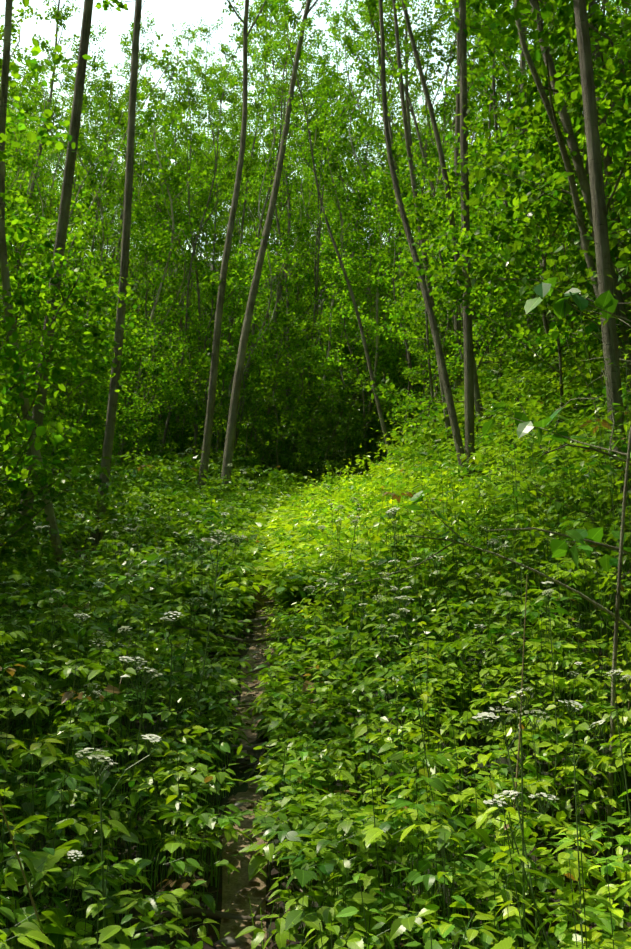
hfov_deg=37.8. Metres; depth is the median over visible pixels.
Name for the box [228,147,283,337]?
thin tree
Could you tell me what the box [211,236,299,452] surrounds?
tree sapling
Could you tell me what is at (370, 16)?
tree
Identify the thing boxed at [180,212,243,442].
thin tree
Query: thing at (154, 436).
tree sapling
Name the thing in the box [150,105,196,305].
tree
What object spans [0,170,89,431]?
tree sapling
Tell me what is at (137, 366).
tree sapling
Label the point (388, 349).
tree sapling
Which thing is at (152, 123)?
tree
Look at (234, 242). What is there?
thin tree
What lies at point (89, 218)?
thin tree
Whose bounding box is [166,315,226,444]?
tree sapling
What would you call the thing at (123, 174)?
tree
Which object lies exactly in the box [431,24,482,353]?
tree
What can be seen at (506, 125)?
foliage
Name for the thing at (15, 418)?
tree sapling
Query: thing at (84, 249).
thin tree
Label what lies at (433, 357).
tree sapling
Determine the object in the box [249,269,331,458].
tree sapling
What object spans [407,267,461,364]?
tree sapling
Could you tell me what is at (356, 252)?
tree sapling
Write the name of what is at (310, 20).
tree
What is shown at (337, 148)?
thin tree
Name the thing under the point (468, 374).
tree
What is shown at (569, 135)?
tree
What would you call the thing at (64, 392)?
tree sapling
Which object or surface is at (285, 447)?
bush
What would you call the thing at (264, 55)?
tree
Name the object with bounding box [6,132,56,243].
thin tree
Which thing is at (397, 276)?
tree sapling
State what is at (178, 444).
tree sapling
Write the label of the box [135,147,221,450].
thin tree
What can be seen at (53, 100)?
tree
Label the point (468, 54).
tree
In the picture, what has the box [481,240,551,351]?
tree sapling
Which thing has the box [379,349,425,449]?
tree sapling
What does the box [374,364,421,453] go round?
tree sapling
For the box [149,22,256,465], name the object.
tree
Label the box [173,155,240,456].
tree
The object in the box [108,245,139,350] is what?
thin tree
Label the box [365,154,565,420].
tree sapling
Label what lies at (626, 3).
tree sapling
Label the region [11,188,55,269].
thin tree
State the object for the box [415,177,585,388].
tree sapling
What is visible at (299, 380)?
tree sapling
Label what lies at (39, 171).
tree
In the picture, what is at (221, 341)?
thin tree
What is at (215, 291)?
tree sapling
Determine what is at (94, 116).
tree
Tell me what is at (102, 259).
thin tree
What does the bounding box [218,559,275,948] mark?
footpath
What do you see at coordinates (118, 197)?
tree
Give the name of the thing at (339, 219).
thin tree
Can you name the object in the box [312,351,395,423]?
tree sapling
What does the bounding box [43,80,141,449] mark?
tree
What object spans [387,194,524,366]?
tree sapling
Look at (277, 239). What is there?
thin tree
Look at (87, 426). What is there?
tree sapling
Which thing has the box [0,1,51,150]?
thin tree
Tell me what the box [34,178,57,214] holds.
tree
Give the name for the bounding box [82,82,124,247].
tree
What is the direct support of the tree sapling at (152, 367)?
on the terrain
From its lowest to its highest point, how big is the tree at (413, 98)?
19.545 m
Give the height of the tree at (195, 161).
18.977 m
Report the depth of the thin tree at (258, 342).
33.42 m
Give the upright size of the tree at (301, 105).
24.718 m
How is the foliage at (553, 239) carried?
on the terrain
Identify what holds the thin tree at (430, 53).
on the terrain
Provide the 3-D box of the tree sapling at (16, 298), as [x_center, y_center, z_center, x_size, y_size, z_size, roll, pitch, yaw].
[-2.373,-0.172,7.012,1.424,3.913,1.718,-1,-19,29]
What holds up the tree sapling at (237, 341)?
on the terrain
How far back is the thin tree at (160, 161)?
27.35 m
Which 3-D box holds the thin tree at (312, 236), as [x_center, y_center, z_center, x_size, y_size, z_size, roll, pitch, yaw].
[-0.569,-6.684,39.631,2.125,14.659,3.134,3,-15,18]
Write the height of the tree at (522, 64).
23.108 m
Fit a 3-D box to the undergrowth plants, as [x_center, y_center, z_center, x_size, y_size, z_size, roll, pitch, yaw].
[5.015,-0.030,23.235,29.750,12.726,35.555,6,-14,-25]
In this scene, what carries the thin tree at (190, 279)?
on the terrain
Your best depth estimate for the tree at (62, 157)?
41.35 m
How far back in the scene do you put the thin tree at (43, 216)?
35.65 m
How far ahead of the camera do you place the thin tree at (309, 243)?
35.91 m
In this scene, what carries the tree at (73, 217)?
on the terrain
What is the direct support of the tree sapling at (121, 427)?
on the terrain
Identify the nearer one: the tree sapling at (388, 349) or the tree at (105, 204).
the tree sapling at (388, 349)
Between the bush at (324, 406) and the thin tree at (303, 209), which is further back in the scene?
the thin tree at (303, 209)
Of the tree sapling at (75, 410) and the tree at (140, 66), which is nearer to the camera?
the tree sapling at (75, 410)
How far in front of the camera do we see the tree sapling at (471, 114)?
26.36 m
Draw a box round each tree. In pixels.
[0,0,69,600]
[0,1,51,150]
[0,2,24,179]
[0,46,46,248]
[1,0,80,267]
[1,112,63,308]
[1,158,38,292]
[5,40,81,256]
[5,68,39,190]
[5,100,52,333]
[5,112,44,217]
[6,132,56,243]
[7,79,62,336]
[8,175,77,267]
[9,0,92,607]
[9,175,59,272]
[10,94,66,198]
[10,119,58,205]
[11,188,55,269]
[14,142,50,207]
[15,104,78,294]
[19,95,53,173]
[28,76,59,186]
[28,81,93,273]
[28,111,127,362]
[33,29,106,264]
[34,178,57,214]
[36,188,71,253]
[37,20,121,320]
[38,121,100,270]
[42,148,85,223]
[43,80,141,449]
[50,70,106,261]
[51,121,109,283]
[54,189,88,295]
[55,70,170,418]
[56,97,143,318]
[58,45,186,448]
[59,156,123,269]
[59,214,104,326]
[60,121,168,467]
[65,192,118,385]
[67,244,88,315]
[70,173,120,263]
[73,224,109,314]
[75,203,114,277]
[77,79,192,461]
[78,195,123,400]
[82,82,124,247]
[83,166,133,282]
[88,65,154,337]
[89,0,168,564]
[90,239,118,312]
[92,138,154,282]
[94,163,173,426]
[95,114,157,277]
[98,11,168,425]
[99,51,157,219]
[100,166,163,388]
[100,230,168,457]
[101,245,166,451]
[104,134,180,309]
[106,129,168,442]
[108,195,141,284]
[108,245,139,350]
[110,128,187,456]
[118,200,168,301]
[120,31,212,464]
[120,236,162,315]
[125,54,222,455]
[125,257,148,360]
[126,157,176,432]
[131,149,194,460]
[131,165,206,462]
[133,90,168,245]
[133,176,206,450]
[134,263,170,458]
[135,117,219,359]
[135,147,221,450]
[142,136,189,356]
[146,76,184,307]
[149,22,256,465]
[149,186,214,450]
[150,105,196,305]
[152,218,202,453]
[153,127,221,456]
[156,68,204,351]
[157,3,271,482]
[158,225,211,440]
[165,270,202,366]
[167,104,212,282]
[167,190,226,456]
[169,144,250,301]
[170,17,272,451]
[172,115,228,454]
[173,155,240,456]
[179,60,234,275]
[179,178,238,357]
[179,248,216,430]
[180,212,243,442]
[188,110,233,314]
[192,56,266,452]
[196,0,278,500]
[199,149,235,270]
[201,60,267,438]
[204,135,282,447]
[205,0,314,455]
[208,149,284,343]
[208,273,241,447]
[210,165,317,453]
[212,0,317,492]
[212,0,392,464]
[212,155,264,299]
[214,232,272,410]
[218,164,248,254]
[222,116,297,395]
[222,148,254,320]
[226,149,279,229]
[227,89,265,158]
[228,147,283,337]
[231,0,330,450]
[231,243,282,441]
[232,1,341,472]
[234,95,327,473]
[237,185,280,351]
[239,75,317,374]
[242,211,317,451]
[245,149,312,420]
[248,0,335,474]
[250,184,293,340]
[252,106,282,321]
[255,180,289,284]
[256,59,306,417]
[257,0,391,428]
[266,117,352,439]
[268,145,326,416]
[269,169,322,470]
[269,234,306,372]
[271,236,323,370]
[273,175,311,346]
[274,174,346,357]
[277,103,316,217]
[278,56,317,194]
[281,67,349,441]
[284,32,356,352]
[287,167,335,374]
[290,115,347,437]
[291,175,331,267]
[292,123,331,406]
[295,265,335,388]
[297,209,354,371]
[298,135,372,446]
[300,67,371,467]
[302,135,388,383]
[302,234,333,375]
[305,65,409,426]
[305,174,357,351]
[306,203,356,289]
[312,0,453,350]
[317,0,422,389]
[322,198,386,424]
[323,71,374,236]
[323,110,410,357]
[323,249,364,360]
[324,168,357,319]
[325,44,406,471]
[327,0,417,452]
[330,264,384,383]
[338,111,413,415]
[339,64,411,382]
[339,102,376,248]
[344,109,372,216]
[349,20,445,197]
[349,89,421,471]
[351,236,403,378]
[354,190,386,420]
[354,220,394,349]
[355,0,488,387]
[356,82,406,252]
[358,0,449,427]
[358,151,403,253]
[359,51,452,355]
[372,0,630,386]
[377,0,466,484]
[379,0,489,466]
[390,91,433,278]
[391,30,496,364]
[392,0,453,459]
[393,92,438,184]
[396,0,487,345]
[399,81,446,185]
[403,0,502,400]
[403,117,443,179]
[409,161,472,427]
[414,0,511,482]
[416,98,453,184]
[425,119,449,180]
[426,138,501,387]
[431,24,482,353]
[432,0,516,163]
[434,50,630,332]
[435,2,513,404]
[436,84,490,216]
[437,8,520,140]
[444,3,463,344]
[445,26,528,392]
[467,16,549,314]
[471,0,556,400]
[472,27,532,352]
[475,18,542,374]
[487,1,570,350]
[497,5,530,366]
[512,1,570,249]
[529,0,630,360]
[569,0,630,47]
[573,0,630,557]
[577,52,594,242]
[582,0,625,119]
[583,0,630,310]
[604,0,628,44]
[605,0,630,29]
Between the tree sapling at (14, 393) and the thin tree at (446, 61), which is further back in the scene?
the thin tree at (446, 61)
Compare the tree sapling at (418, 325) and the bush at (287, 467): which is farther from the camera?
the bush at (287, 467)
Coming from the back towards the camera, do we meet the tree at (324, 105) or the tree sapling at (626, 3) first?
the tree at (324, 105)
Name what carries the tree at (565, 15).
on the terrain
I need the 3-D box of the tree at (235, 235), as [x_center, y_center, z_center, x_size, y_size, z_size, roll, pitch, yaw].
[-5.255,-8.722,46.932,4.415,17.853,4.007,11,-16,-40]
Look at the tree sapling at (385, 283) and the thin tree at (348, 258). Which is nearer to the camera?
the tree sapling at (385, 283)
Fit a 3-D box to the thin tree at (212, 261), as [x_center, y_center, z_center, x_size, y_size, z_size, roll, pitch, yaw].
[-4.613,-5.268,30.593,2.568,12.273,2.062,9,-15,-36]
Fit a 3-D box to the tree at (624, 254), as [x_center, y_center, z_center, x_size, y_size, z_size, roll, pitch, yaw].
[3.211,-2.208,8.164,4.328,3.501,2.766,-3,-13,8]
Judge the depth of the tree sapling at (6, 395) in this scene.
6.60 m
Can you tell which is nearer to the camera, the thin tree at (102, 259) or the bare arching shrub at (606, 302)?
the bare arching shrub at (606, 302)
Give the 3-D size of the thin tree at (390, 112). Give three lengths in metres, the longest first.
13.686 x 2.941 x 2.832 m
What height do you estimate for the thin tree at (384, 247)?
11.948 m
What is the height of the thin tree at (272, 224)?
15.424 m
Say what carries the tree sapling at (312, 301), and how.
on the terrain
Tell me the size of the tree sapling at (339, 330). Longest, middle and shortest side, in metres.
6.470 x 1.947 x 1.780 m
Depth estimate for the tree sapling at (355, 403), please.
26.83 m
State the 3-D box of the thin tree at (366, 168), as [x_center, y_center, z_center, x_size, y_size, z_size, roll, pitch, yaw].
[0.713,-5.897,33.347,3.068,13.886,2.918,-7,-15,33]
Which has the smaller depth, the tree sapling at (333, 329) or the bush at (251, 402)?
the bush at (251, 402)
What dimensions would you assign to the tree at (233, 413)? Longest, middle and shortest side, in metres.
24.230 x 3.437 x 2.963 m
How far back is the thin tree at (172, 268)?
31.84 m
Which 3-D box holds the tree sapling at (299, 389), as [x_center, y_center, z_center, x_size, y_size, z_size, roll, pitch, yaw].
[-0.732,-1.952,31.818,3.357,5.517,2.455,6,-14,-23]
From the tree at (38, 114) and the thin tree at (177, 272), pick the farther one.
the tree at (38, 114)
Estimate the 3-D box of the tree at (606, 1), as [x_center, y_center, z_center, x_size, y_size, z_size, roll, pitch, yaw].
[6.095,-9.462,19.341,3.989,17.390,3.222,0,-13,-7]
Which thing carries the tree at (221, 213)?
on the terrain
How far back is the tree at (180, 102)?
36.73 m
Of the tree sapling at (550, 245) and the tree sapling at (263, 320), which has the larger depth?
the tree sapling at (263, 320)
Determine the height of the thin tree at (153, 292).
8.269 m
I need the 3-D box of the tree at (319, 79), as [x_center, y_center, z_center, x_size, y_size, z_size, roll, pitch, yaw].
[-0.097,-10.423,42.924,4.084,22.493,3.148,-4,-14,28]
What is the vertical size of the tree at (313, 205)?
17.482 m
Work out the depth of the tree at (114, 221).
56.31 m
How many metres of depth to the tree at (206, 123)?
53.59 m
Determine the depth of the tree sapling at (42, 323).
22.33 m
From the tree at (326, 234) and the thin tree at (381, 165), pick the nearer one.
the thin tree at (381, 165)
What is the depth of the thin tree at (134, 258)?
35.73 m
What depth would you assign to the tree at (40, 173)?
54.45 m
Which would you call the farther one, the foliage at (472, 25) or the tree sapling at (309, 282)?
the tree sapling at (309, 282)
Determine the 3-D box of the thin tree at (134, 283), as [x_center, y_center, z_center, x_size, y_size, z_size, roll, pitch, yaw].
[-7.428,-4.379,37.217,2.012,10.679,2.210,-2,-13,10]
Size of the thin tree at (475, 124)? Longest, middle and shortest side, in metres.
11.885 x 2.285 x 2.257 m
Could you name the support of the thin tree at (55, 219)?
on the terrain
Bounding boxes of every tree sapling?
[0,37,96,542]
[0,128,79,410]
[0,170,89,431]
[0,188,46,289]
[0,188,119,464]
[0,218,36,322]
[0,229,138,464]
[0,231,88,493]
[0,248,20,318]
[0,297,70,470]
[0,305,79,527]
[0,308,150,477]
[0,343,39,516]
[1,219,73,451]
[1,301,79,399]
[1,312,50,488]
[10,232,78,416]
[19,275,161,474]
[20,325,125,478]
[31,316,123,477]
[37,304,154,472]
[38,220,93,352]
[50,382,101,465]
[54,247,150,447]
[60,334,160,450]
[66,268,121,454]
[67,371,118,504]
[81,347,150,462]
[82,354,188,469]
[83,196,198,459]
[83,261,182,467]
[89,283,168,452]
[95,308,186,465]
[113,358,176,463]
[115,304,160,453]
[120,328,167,453]
[121,310,153,468]
[123,267,178,423]
[127,379,187,462]
[134,372,186,467]
[141,375,204,454]
[148,328,260,483]
[150,381,181,455]
[150,395,190,454]
[152,341,244,455]
[154,284,208,452]
[162,334,201,471]
[163,231,270,460]
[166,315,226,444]
[172,408,215,464]
[176,282,211,454]
[176,296,214,407]
[178,268,241,448]
[179,265,267,451]
[179,317,226,455]
[182,244,279,484]
[182,367,258,456]
[190,244,275,447]
[191,303,272,449]
[192,250,264,415]
[192,285,249,462]
[200,384,258,448]
[207,361,297,467]
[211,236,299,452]
[218,335,316,470]
[222,312,253,439]
[230,273,268,349]
[237,342,328,479]
[241,286,283,421]
[242,289,327,473]
[245,312,293,423]
[247,278,313,463]
[247,306,311,428]
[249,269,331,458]
[249,285,316,480]
[256,310,329,468]
[256,347,327,444]
[257,244,338,444]
[257,303,273,340]
[265,273,325,413]
[272,340,319,448]
[279,267,346,381]
[292,310,372,429]
[295,231,401,474]
[297,364,361,471]
[299,332,402,452]
[304,304,369,391]
[305,258,370,481]
[306,283,378,445]
[312,200,374,406]
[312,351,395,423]
[314,240,397,415]
[319,166,434,453]
[329,201,399,454]
[331,229,383,409]
[333,369,381,446]
[355,97,475,364]
[358,221,435,393]
[362,256,429,427]
[363,160,463,355]
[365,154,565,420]
[365,244,417,398]
[372,325,401,405]
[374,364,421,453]
[376,129,462,470]
[379,296,457,426]
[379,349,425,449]
[381,195,537,365]
[386,292,476,427]
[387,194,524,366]
[393,266,427,394]
[397,56,630,478]
[398,322,454,420]
[400,176,544,390]
[402,169,493,362]
[405,270,462,393]
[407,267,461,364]
[407,297,463,387]
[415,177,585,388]
[425,133,553,401]
[429,42,630,400]
[429,82,495,377]
[434,0,575,391]
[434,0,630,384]
[435,301,475,386]
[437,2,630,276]
[439,5,539,356]
[476,131,578,330]
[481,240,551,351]
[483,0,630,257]
[483,256,540,358]
[496,35,630,284]
[508,79,628,267]
[525,0,630,248]
[531,156,588,312]
[544,162,630,296]
[566,7,630,249]
[587,140,630,211]
[615,0,630,29]
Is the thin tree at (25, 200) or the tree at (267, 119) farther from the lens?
the tree at (267, 119)
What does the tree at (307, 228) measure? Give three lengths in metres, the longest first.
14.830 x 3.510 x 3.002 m
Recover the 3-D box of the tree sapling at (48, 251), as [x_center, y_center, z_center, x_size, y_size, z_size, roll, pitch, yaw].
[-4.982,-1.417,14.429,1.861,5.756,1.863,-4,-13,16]
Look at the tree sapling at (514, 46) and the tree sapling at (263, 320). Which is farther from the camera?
the tree sapling at (263, 320)
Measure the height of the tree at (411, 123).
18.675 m
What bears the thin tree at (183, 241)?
on the terrain
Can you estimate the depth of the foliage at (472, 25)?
11.62 m
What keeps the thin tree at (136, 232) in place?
on the terrain
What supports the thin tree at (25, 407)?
on the terrain
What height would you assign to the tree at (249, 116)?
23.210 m
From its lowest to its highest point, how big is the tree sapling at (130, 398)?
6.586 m
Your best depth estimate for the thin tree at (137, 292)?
30.87 m
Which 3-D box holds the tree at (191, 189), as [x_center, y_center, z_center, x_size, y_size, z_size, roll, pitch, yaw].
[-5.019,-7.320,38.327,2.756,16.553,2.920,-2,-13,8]
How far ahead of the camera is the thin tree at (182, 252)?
29.88 m
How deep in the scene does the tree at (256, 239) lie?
45.05 m
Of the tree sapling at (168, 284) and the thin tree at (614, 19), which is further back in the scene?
the tree sapling at (168, 284)
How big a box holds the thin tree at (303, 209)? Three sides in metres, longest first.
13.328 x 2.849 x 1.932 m
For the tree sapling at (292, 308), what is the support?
on the terrain
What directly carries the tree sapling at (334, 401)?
on the terrain
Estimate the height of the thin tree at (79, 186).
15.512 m
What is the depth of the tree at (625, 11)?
30.72 m
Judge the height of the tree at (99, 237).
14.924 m
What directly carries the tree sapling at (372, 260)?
on the terrain
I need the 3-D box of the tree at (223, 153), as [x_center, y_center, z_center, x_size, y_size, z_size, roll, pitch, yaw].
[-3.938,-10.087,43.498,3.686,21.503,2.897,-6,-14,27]
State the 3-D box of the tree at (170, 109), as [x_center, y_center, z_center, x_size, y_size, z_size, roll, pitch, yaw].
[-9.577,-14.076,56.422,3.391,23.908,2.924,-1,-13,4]
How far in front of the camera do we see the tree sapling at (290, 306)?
33.97 m
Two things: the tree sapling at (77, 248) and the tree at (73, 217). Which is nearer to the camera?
the tree sapling at (77, 248)
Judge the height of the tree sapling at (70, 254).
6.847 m
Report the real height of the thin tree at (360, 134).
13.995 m
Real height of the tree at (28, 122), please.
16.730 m
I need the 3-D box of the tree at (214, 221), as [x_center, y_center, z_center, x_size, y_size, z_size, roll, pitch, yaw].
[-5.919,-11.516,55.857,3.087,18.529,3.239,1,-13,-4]
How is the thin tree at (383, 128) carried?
on the terrain
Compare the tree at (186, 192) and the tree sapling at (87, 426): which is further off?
the tree at (186, 192)
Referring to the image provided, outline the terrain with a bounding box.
[0,255,630,948]
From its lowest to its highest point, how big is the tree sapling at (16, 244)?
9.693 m
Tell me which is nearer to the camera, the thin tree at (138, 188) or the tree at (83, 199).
the thin tree at (138, 188)
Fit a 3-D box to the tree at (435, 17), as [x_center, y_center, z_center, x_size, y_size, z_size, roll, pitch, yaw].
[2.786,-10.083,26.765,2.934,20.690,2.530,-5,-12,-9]
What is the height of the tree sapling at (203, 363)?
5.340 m
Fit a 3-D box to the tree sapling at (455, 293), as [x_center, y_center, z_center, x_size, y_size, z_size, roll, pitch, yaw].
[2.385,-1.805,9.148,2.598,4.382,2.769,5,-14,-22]
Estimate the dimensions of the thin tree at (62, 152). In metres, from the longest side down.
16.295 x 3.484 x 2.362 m
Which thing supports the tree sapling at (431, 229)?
on the terrain
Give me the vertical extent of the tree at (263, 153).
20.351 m
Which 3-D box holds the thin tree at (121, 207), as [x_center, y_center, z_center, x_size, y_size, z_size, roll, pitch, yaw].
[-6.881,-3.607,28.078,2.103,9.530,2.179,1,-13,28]
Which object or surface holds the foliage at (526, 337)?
on the terrain
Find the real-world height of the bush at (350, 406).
3.357 m
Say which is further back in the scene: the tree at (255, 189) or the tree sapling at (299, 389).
the tree at (255, 189)
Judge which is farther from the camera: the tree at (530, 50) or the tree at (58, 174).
the tree at (58, 174)
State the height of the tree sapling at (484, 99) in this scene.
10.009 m
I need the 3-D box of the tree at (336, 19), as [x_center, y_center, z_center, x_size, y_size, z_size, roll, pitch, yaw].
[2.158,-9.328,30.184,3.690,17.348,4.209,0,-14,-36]
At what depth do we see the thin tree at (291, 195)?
34.62 m
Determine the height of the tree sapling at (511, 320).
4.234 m
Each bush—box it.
[0,379,135,616]
[219,387,369,477]
[248,378,388,478]
[255,394,346,474]
[258,422,345,481]
[274,393,400,471]
[311,385,421,472]
[312,383,389,461]
[313,383,426,468]
[321,413,402,475]
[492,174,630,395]
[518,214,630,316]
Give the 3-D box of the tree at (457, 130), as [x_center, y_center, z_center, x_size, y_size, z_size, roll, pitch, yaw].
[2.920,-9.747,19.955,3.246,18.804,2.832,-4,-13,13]
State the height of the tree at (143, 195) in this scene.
14.786 m
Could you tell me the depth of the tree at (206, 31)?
36.24 m
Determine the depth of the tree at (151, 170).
42.91 m
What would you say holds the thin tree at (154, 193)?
on the terrain
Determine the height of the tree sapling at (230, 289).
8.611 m
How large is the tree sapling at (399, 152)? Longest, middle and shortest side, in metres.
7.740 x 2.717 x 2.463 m
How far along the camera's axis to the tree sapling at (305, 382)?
30.26 m
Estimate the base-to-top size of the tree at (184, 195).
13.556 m
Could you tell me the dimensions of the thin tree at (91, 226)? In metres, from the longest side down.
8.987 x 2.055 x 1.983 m
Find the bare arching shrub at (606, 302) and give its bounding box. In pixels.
[344,251,630,843]
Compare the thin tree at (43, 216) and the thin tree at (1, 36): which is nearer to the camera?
the thin tree at (1, 36)
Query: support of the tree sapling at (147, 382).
on the terrain
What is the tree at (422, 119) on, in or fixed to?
on the terrain
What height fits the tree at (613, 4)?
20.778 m
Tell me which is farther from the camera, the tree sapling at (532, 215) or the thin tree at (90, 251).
the thin tree at (90, 251)
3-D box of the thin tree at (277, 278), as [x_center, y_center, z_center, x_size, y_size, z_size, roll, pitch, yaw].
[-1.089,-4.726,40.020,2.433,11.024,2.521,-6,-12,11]
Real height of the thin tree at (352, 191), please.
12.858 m
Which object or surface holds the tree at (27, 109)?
on the terrain
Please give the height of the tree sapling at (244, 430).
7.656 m
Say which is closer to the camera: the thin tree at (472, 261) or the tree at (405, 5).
the tree at (405, 5)
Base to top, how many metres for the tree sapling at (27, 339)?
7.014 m
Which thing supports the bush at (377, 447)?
on the terrain
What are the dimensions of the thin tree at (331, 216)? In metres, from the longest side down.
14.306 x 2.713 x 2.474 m
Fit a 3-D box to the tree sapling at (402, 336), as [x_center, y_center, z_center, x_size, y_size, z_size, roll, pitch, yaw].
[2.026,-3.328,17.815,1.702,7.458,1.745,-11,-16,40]
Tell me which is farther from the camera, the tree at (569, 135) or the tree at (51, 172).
the tree at (51, 172)
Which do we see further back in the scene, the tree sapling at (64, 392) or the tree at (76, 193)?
the tree at (76, 193)
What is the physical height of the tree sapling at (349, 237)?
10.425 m
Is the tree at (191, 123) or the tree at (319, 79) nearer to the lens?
the tree at (319, 79)
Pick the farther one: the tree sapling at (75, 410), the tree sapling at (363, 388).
the tree sapling at (363, 388)
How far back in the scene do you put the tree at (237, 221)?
54.06 m
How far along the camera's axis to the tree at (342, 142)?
52.05 m
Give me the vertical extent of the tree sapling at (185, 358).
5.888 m
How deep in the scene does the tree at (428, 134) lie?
65.52 m
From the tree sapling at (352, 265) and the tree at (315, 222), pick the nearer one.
the tree sapling at (352, 265)
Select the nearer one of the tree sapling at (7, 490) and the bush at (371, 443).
the tree sapling at (7, 490)
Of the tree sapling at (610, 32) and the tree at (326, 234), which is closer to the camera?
the tree sapling at (610, 32)
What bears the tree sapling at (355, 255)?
on the terrain
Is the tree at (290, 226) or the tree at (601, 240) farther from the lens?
the tree at (290, 226)
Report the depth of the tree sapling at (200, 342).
29.58 m
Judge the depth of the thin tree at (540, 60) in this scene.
24.85 m
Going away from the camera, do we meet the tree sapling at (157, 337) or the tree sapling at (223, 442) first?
the tree sapling at (157, 337)
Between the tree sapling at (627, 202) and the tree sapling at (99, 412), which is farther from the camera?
the tree sapling at (99, 412)
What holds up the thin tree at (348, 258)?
on the terrain
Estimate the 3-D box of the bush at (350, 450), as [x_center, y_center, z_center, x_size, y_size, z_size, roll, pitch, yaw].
[0.400,-0.747,24.831,4.057,3.281,2.592,3,-13,-18]
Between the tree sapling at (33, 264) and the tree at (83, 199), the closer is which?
the tree sapling at (33, 264)
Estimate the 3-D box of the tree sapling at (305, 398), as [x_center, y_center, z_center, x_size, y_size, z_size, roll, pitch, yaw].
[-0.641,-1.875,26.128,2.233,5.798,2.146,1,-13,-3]
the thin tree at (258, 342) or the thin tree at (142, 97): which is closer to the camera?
the thin tree at (142, 97)
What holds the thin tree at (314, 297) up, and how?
on the terrain
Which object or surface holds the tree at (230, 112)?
on the terrain
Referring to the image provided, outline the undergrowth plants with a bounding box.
[0,267,630,948]
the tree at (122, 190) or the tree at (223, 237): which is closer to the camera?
the tree at (223, 237)
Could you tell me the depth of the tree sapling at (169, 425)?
33.95 m
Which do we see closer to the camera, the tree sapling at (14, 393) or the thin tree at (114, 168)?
the tree sapling at (14, 393)
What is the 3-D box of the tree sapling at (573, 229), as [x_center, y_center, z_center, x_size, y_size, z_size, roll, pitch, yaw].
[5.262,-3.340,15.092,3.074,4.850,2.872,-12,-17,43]
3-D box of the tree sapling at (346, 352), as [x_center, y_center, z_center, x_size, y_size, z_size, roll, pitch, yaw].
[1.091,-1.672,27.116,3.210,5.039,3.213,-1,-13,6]
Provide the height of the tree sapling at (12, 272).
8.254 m
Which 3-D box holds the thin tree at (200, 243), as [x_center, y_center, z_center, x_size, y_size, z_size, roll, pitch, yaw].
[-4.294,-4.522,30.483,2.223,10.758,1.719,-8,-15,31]
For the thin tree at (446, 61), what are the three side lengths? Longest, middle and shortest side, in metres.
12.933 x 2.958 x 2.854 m
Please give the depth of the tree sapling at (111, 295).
19.92 m
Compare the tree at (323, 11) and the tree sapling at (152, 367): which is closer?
the tree sapling at (152, 367)
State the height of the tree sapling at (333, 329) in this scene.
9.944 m
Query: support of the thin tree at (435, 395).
on the terrain
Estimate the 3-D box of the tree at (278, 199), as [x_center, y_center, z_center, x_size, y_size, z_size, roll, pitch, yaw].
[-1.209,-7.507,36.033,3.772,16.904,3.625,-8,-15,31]
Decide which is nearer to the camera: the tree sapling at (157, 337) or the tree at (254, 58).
the tree sapling at (157, 337)
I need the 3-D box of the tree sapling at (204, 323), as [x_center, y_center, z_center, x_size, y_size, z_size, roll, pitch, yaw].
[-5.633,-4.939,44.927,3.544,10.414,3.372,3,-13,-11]
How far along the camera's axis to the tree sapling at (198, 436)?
33.93 m
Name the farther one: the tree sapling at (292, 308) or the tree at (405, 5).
the tree sapling at (292, 308)
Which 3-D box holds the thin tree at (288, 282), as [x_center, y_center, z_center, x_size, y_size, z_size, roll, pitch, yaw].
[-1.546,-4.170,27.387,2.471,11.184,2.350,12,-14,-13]
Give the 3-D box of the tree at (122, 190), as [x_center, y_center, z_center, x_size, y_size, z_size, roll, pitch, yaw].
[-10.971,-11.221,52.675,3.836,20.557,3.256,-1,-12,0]
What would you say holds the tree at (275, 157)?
on the terrain
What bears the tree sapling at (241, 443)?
on the terrain
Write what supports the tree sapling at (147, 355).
on the terrain
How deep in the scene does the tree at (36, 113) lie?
63.92 m
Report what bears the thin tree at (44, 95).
on the terrain
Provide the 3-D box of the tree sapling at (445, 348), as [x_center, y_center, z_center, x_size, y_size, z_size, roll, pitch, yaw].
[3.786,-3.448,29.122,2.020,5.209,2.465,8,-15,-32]
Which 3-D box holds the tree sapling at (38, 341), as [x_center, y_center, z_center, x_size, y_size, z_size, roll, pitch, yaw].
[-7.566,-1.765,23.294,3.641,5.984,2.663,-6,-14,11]
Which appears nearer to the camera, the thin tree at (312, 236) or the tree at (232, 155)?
the tree at (232, 155)
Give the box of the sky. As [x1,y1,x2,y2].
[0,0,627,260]
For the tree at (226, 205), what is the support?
on the terrain
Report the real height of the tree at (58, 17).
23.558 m
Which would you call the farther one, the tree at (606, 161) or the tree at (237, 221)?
the tree at (237, 221)
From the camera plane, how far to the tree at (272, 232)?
52.07 m
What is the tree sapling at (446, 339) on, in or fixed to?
on the terrain
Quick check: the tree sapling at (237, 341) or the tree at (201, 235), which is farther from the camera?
the tree at (201, 235)
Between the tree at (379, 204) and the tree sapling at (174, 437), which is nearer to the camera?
the tree sapling at (174, 437)
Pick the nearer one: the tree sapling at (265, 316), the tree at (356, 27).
the tree at (356, 27)
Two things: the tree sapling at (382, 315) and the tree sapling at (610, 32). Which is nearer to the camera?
the tree sapling at (610, 32)
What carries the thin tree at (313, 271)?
on the terrain
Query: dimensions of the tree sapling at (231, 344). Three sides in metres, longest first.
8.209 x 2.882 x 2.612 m
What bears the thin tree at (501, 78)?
on the terrain
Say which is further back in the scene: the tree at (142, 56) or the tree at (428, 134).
the tree at (428, 134)
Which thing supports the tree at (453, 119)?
on the terrain
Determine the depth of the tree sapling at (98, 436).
18.53 m
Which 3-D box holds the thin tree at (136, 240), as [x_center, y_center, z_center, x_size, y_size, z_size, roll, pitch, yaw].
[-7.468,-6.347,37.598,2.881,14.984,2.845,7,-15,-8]
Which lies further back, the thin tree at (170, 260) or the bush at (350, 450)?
the thin tree at (170, 260)

